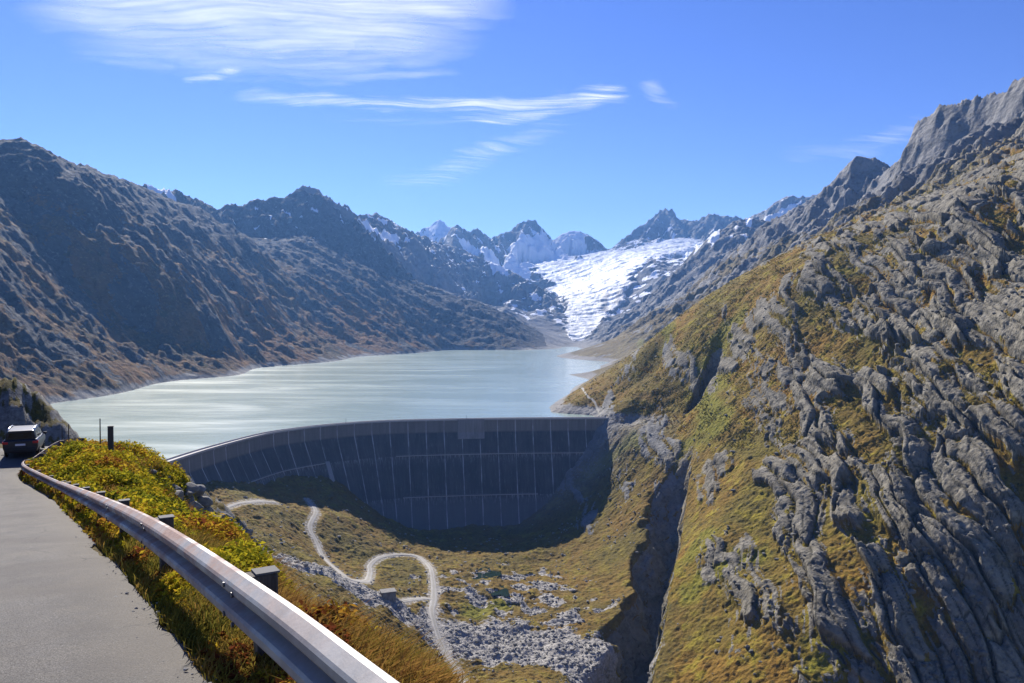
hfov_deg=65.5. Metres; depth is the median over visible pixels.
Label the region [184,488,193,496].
boulder
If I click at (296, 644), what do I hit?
guard rail
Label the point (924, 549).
loose rocks
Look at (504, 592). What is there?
pond
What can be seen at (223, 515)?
boulder
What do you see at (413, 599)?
gravel track
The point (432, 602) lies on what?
gravel track
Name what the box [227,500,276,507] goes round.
gravel track
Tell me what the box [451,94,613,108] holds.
cloud
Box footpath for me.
[581,387,601,412]
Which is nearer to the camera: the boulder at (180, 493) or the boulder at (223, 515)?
the boulder at (180, 493)
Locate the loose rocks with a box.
[693,163,1023,682]
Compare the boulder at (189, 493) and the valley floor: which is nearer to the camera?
the boulder at (189, 493)
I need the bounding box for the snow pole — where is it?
[99,418,100,447]
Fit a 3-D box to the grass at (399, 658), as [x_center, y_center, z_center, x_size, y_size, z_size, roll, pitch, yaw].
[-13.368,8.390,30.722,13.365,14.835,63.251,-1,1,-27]
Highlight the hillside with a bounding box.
[655,121,1023,682]
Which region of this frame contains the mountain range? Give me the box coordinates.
[294,185,818,342]
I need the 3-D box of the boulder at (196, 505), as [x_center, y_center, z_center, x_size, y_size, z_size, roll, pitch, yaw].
[-22.338,11.468,55.605,1.696,0.697,0.953,17,-10,-43]
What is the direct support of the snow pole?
on the roadside terrain at (22, 404)
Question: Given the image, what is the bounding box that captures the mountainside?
[0,137,559,403]
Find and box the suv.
[2,424,46,456]
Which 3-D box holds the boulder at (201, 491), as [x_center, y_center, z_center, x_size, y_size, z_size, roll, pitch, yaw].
[-22.945,10.896,58.112,1.322,0.842,1.172,-10,3,35]
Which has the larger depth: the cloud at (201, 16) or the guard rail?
the cloud at (201, 16)
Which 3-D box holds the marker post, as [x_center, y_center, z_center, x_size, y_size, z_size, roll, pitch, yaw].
[-19.214,5.004,38.112,0.265,1.926,0.225,0,1,-17]
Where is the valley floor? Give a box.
[196,308,689,682]
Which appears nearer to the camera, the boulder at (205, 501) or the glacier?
the boulder at (205, 501)
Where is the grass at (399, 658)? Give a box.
[18,439,512,682]
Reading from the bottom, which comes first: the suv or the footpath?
the suv
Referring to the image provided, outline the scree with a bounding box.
[232,498,660,682]
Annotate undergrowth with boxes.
[17,437,387,682]
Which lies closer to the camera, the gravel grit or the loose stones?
the gravel grit
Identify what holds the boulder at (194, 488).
on the roadside terrain at (22, 404)
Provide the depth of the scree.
441.19 m
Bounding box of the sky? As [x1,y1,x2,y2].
[0,0,1023,248]
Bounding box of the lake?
[51,347,608,458]
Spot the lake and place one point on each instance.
(170, 419)
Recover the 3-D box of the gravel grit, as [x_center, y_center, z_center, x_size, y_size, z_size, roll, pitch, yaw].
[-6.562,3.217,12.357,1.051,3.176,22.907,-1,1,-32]
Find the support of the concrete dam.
on the valley floor
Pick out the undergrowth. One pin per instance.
(143, 496)
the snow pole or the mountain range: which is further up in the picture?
the mountain range
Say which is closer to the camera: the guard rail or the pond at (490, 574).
the guard rail
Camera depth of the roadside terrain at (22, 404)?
69.64 m
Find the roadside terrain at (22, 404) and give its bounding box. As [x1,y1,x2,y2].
[0,377,308,659]
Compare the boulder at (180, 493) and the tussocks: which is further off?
the tussocks
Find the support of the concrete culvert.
on the valley floor
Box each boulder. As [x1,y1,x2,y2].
[168,483,181,489]
[174,490,183,499]
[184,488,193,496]
[185,482,199,494]
[188,501,203,510]
[194,485,205,496]
[198,496,212,506]
[222,513,233,520]
[244,529,252,534]
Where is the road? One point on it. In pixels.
(63, 619)
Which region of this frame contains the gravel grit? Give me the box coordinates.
[62,512,217,682]
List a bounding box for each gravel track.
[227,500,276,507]
[306,499,465,682]
[401,597,433,602]
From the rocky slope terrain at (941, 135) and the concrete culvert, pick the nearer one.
the concrete culvert
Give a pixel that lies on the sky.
(731, 108)
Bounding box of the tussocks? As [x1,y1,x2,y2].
[561,136,1023,490]
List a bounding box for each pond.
[473,567,501,579]
[490,585,508,595]
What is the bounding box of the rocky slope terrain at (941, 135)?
[543,77,1023,383]
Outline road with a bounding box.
[0,446,215,682]
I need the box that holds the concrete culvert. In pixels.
[379,588,396,601]
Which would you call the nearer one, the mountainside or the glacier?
the mountainside
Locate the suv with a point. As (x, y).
(25, 439)
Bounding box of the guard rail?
[21,437,398,682]
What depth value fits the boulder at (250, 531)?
59.06 m
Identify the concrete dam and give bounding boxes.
[166,417,608,529]
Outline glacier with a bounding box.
[517,236,703,339]
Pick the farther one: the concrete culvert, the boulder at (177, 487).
the concrete culvert
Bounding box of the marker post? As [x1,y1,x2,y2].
[107,426,113,451]
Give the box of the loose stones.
[210,303,722,682]

